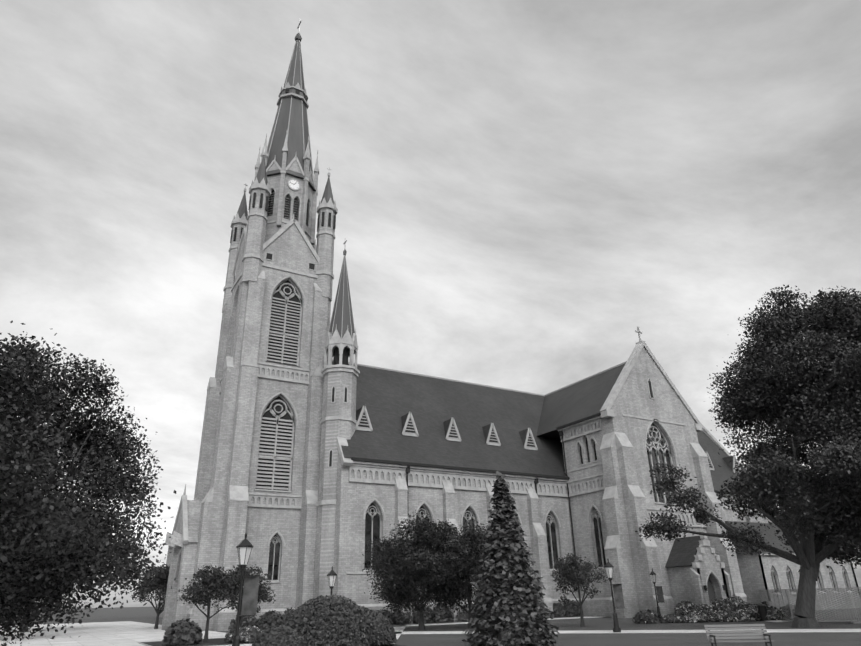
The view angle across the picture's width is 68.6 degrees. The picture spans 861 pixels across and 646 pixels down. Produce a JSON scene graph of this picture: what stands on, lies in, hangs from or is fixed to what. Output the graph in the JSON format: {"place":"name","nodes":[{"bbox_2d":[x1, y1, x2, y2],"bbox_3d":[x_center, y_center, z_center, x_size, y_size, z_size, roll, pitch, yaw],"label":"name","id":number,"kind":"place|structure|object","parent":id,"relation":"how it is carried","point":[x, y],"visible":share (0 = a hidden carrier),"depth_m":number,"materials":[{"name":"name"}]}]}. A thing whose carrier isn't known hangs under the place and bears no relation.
{"place":"outdoors","nodes":[
{"label":"outdoors","id":0,"kind":"place"},
{"bbox_2d":[159,544,171,617],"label":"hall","id":1,"kind":"structure","parent":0,"point":[168,564],"depth_m":116.40,"materials":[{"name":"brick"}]},
{"bbox_2d":[0,0,860,608],"label":"sky","id":2,"kind":"structure","parent":0,"point":[520,188],"materials":[{"name":"grey"}]},
{"bbox_2d":[1,589,860,645],"bbox_3d":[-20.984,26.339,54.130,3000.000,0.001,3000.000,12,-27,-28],"label":"ground","id":3,"kind":"structure","parent":0,"point":[140,614],"depth_m":35.41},
{"bbox_2d":[0,320,175,645],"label":"oak tree","id":4,"kind":"object","parent":3,"relation":"on","point":[40,523],"visible":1,"depth_m":19.06,"materials":[{"name":"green plant"}]},
{"bbox_2d":[362,508,481,629],"bbox_3d":[-0.281,17.826,46.177,8.825,8.298,9.081,12,-27,-28],"label":"tree","id":5,"kind":"object","parent":3,"relation":"on","point":[404,563],"visible":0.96,"depth_m":44.51,"materials":[{"name":"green plant"}]},
{"bbox_2d":[0,616,860,645],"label":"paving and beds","id":6,"kind":"structure","parent":3,"relation":"on","point":[127,633],"depth_m":42.81,"materials":[{"name":"concrete"}]},
{"bbox_2d":[4,513,76,596],"bbox_3d":[-31.223,17.862,45.999,10.694,9.486,10.297,12,-27,-28],"label":"tree","id":7,"kind":"object","parent":6,"relation":"on","point":[50,578],"depth_m":47.26,"materials":[{"name":"grey plant"}]},
{"bbox_2d":[1,490,109,631],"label":"tree","id":8,"kind":"object","parent":6,"relation":"on","point":[67,539],"depth_m":60.80,"materials":[{"name":"grey plant"}]},
{"bbox_2d":[130,565,169,628],"bbox_3d":[-25.324,25.635,59.351,5.199,5.665,5.396,12,-27,-28],"label":"tree","id":9,"kind":"object","parent":6,"relation":"on","point":[162,582],"visible":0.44,"depth_m":58.68,"materials":[{"name":"grey plant"}]},
{"bbox_2d":[162,618,202,644],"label":"rounded shrub","id":10,"kind":"object","parent":6,"relation":"on","point":[183,631],"visible":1,"depth_m":33.14,"materials":[{"name":"grey plant"}]},
{"bbox_2d":[177,563,241,641],"bbox_3d":[-12.612,15.901,35.895,3.568,4.154,3.514,12,-27,-28],"label":"small tree","id":11,"kind":"object","parent":6,"relation":"on","point":[210,586],"visible":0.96,"depth_m":35.62,"materials":[{"name":"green plant"}]},
{"bbox_2d":[228,615,256,629],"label":"hedge","id":12,"kind":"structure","parent":6,"relation":"on","point":[246,620],"depth_m":46.81,"materials":[{"name":"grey plant"}]},
{"bbox_2d":[223,625,263,642],"bbox_3d":[-9.962,16.902,34.363,2.537,0.850,2.389,12,-27,-28],"label":"shrub bed","id":13,"kind":"object","parent":6,"relation":"on","point":[249,633],"visible":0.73,"depth_m":33.61,"materials":[{"name":"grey plant"}]},
{"bbox_2d":[213,564,275,627],"bbox_3d":[-11.456,16.829,38.329,4.070,4.349,3.464,12,-27,-28],"label":"small tree","id":14,"kind":"object","parent":6,"relation":"on","point":[263,592],"visible":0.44,"depth_m":38.35,"materials":[{"name":"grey plant"}]},
{"bbox_2d":[232,533,259,645],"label":"lamp","id":15,"kind":"object","parent":6,"relation":"on","point":[249,589],"visible":1,"depth_m":21.70,"materials":[{"name":"black metal"}]},
{"bbox_2d":[243,620,276,628],"bbox_3d":[-10.632,18.962,39.227,2.736,0.944,2.306,12,-27,-28],"label":"shrub bed","id":16,"kind":"object","parent":6,"relation":"on","point":[262,624],"visible":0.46,"depth_m":38.89,"materials":[{"name":"grey plant"}]},
{"bbox_2d":[258,610,284,624],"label":"rounded shrub","id":17,"kind":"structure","parent":6,"relation":"on","point":[271,616],"depth_m":47.97,"materials":[{"name":"grey plant"}]},
{"bbox_2d":[252,624,307,645],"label":"shrub","id":18,"kind":"object","parent":6,"relation":"on","point":[282,635],"visible":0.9,"depth_m":25.40,"materials":[{"name":"grey plant"}]},
{"bbox_2d":[281,607,295,624],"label":"hedge","id":19,"kind":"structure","parent":6,"relation":"on","point":[287,613],"depth_m":48.82,"materials":[{"name":"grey plant"}]},
{"bbox_2d":[286,594,371,645],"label":"shrub","id":20,"kind":"object","parent":6,"relation":"on","point":[326,624],"visible":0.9,"depth_m":26.51,"materials":[{"name":"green plant"}]},
{"bbox_2d":[327,566,336,597],"bbox_3d":[-5.641,15.845,35.793,0.520,3.860,0.600,12,-27,-28],"label":"street lamp","id":21,"kind":"object","parent":6,"relation":"on","point":[331,574],"visible":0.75,"depth_m":36.14,"materials":[{"name":"black metal"}]},
{"bbox_2d":[349,608,396,645],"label":"shrub","id":22,"kind":"object","parent":6,"relation":"on","point":[383,632],"visible":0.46,"depth_m":28.70,"materials":[{"name":"grey plant"}]},
{"bbox_2d":[375,609,394,623],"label":"hedge","id":23,"kind":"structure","parent":6,"relation":"on","point":[387,615],"depth_m":52.51,"materials":[{"name":"grey plant"}]},
{"bbox_2d":[392,608,415,623],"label":"hedge","id":24,"kind":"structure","parent":6,"relation":"on","point":[399,618],"depth_m":52.97,"materials":[{"name":"grey plant"}]},
{"bbox_2d":[413,606,433,623],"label":"hedge","id":25,"kind":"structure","parent":6,"relation":"on","point":[428,617],"depth_m":54.01,"materials":[{"name":"grey plant"}]},
{"bbox_2d":[431,604,452,622],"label":"hedge","id":26,"kind":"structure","parent":6,"relation":"on","point":[442,615],"depth_m":54.86,"materials":[{"name":"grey plant"}]},
{"bbox_2d":[448,608,468,621],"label":"hedge","id":27,"kind":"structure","parent":6,"relation":"on","point":[464,617],"depth_m":55.60,"materials":[{"name":"grey plant"}]},
{"bbox_2d":[553,603,567,616],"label":"hedge","id":28,"kind":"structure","parent":6,"relation":"on","point":[559,610],"depth_m":61.09,"materials":[{"name":"grey plant"}]},
{"bbox_2d":[565,600,579,615],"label":"hedge","id":29,"kind":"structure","parent":6,"relation":"on","point":[572,609],"depth_m":61.92,"materials":[{"name":"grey plant"}]},
{"bbox_2d":[604,559,624,632],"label":"lamp post","id":30,"kind":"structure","parent":6,"relation":"on","point":[616,589],"depth_m":36.39,"materials":[{"name":"black metal"}]},
{"bbox_2d":[710,597,735,613],"bbox_3d":[25.531,25.044,55.676,2.641,1.568,1.981,12,-27,-28],"label":"flowering bush","id":31,"kind":"object","parent":6,"relation":"on","point":[717,604],"visible":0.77,"depth_m":55.25,"materials":[{"name":"grey plant"}]},
{"bbox_2d":[725,595,747,611],"bbox_3d":[27.343,25.363,56.770,2.526,1.786,2.076,12,-27,-28],"label":"flowering bush","id":32,"kind":"object","parent":6,"relation":"on","point":[735,604],"visible":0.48,"depth_m":56.41,"materials":[{"name":"grey plant"}]},
{"bbox_2d":[704,624,773,645],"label":"park bench","id":33,"kind":"object","parent":6,"relation":"on","point":[739,631],"visible":1,"depth_m":21.66,"materials":[{"name":"grey wood"}]},
{"bbox_2d":[757,604,768,620],"bbox_3d":[23.891,20.800,45.352,0.590,1.100,0.620,12,-27,-28],"label":"litter bin","id":34,"kind":"object","parent":6,"relation":"on","point":[762,611],"visible":0.92,"depth_m":45.18,"materials":[{"name":"black metal"}]},
{"bbox_2d":[758,606,782,620],"bbox_3d":[24.628,21.074,45.881,2.431,1.020,1.734,12,-27,-28],"label":"bush","id":35,"kind":"object","parent":6,"relation":"on","point":[773,613],"visible":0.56,"depth_m":45.28,"materials":[{"name":"grey plant"}]},
{"bbox_2d":[414,519,491,628],"bbox_3d":[3.156,18.311,46.429,8.847,7.458,8.583,12,-27,-28],"label":"tree","id":36,"kind":"object","parent":3,"relation":"on","point":[467,543],"visible":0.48,"depth_m":45.43,"materials":[{"name":"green plant"}]},
{"bbox_2d":[161,19,860,630],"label":"church","id":37,"kind":"structure","parent":3,"relation":"on","point":[321,455],"depth_m":63.49,"materials":[{"name":"brick"}]},
{"bbox_2d":[165,530,182,549],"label":"facade flags","id":38,"kind":"object","parent":37,"relation":"attached to","point":[175,538],"visible":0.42,"depth_m":54.64,"materials":[{"name":"grey fabric"}]},
{"bbox_2d":[462,471,559,645],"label":"conifer tree","id":39,"kind":"object","parent":3,"relation":"on","point":[508,605],"visible":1,"depth_m":25.73,"materials":[{"name":"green plant"}]},
{"bbox_2d":[551,553,613,626],"bbox_3d":[10.388,18.561,44.130,4.178,4.832,4.706,12,-27,-28],"label":"small tree","id":40,"kind":"object","parent":3,"relation":"on","point":[567,573],"visible":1,"depth_m":44.00,"materials":[{"name":"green plant"}]},
{"bbox_2d":[632,609,661,623],"bbox_3d":[15.818,21.370,45.976,2.488,0.946,1.763,2,-24,-7],"label":"bush","id":41,"kind":"object","parent":3,"relation":"on","point":[646,616],"visible":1,"depth_m":45.44,"materials":[{"name":"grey plant"}]},
{"bbox_2d":[650,569,664,614],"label":"lamp post","id":42,"kind":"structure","parent":3,"relation":"on","point":[659,593],"depth_m":53.41,"materials":[{"name":"black metal"}]},
{"bbox_2d":[660,614,686,622],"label":"bush","id":43,"kind":"object","parent":3,"relation":"on","point":[673,618],"visible":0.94,"depth_m":45.15,"materials":[{"name":"grey plant"}]},
{"bbox_2d":[674,600,698,615],"bbox_3d":[21.839,24.447,53.920,2.537,1.437,1.919,12,-27,-28],"label":"flowering bush","id":44,"kind":"object","parent":3,"relation":"on","point":[683,608],"visible":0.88,"depth_m":53.49,"materials":[{"name":"grey plant"}]},
{"bbox_2d":[684,612,708,622],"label":"bush","id":45,"kind":"object","parent":3,"relation":"on","point":[694,617],"visible":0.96,"depth_m":45.26,"materials":[{"name":"grey plant"}]},
{"bbox_2d":[696,604,714,615],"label":"flowering bush","id":46,"kind":"object","parent":3,"relation":"on","point":[705,609],"visible":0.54,"depth_m":54.29,"materials":[{"name":"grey plant"}]},
{"bbox_2d":[708,611,736,621],"bbox_3d":[21.204,21.278,45.810,2.701,0.782,1.749,12,-27,-28],"label":"bush","id":47,"kind":"object","parent":3,"relation":"on","point":[722,616],"visible":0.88,"depth_m":45.19,"materials":[{"name":"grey plant"}]},
{"bbox_2d":[733,608,760,621],"bbox_3d":[22.916,21.139,45.760,2.612,0.883,1.794,12,-27,-28],"label":"bush","id":48,"kind":"object","parent":3,"relation":"on","point":[747,614],"visible":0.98,"depth_m":45.15,"materials":[{"name":"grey plant"}]},
{"bbox_2d":[635,285,860,627],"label":"maple tree","id":49,"kind":"object","parent":3,"relation":"on","point":[777,384],"visible":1,"depth_m":38.51,"materials":[{"name":"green plant"}]},
{"bbox_2d":[746,602,757,610],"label":"bush","id":50,"kind":"object","parent":3,"relation":"on","point":[751,606],"visible":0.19,"depth_m":57.36,"materials":[{"name":"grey plant"}]},
{"bbox_2d":[759,589,792,621],"bbox_3d":[28.375,23.297,52.509,0.700,2.050,27.701,-10,-25,20],"label":"site fence","id":51,"kind":"object","parent":3,"relation":"on","point":[779,604],"visible":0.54,"depth_m":45.46,"materials":[{"name":"grey"}]},
{"bbox_2d":[779,604,797,619],"bbox_3d":[26.318,21.035,45.954,2.529,1.104,1.802,12,-27,-28],"label":"bush","id":52,"kind":"object","parent":3,"relation":"on","point":[781,610],"visible":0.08,"depth_m":45.41,"materials":[{"name":"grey plant"}]},
{"bbox_2d":[786,587,860,623],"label":"site fence","id":53,"kind":"object","parent":3,"relation":"on","point":[848,614],"visible":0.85,"depth_m":39.82,"materials":[{"name":"grey metal"}]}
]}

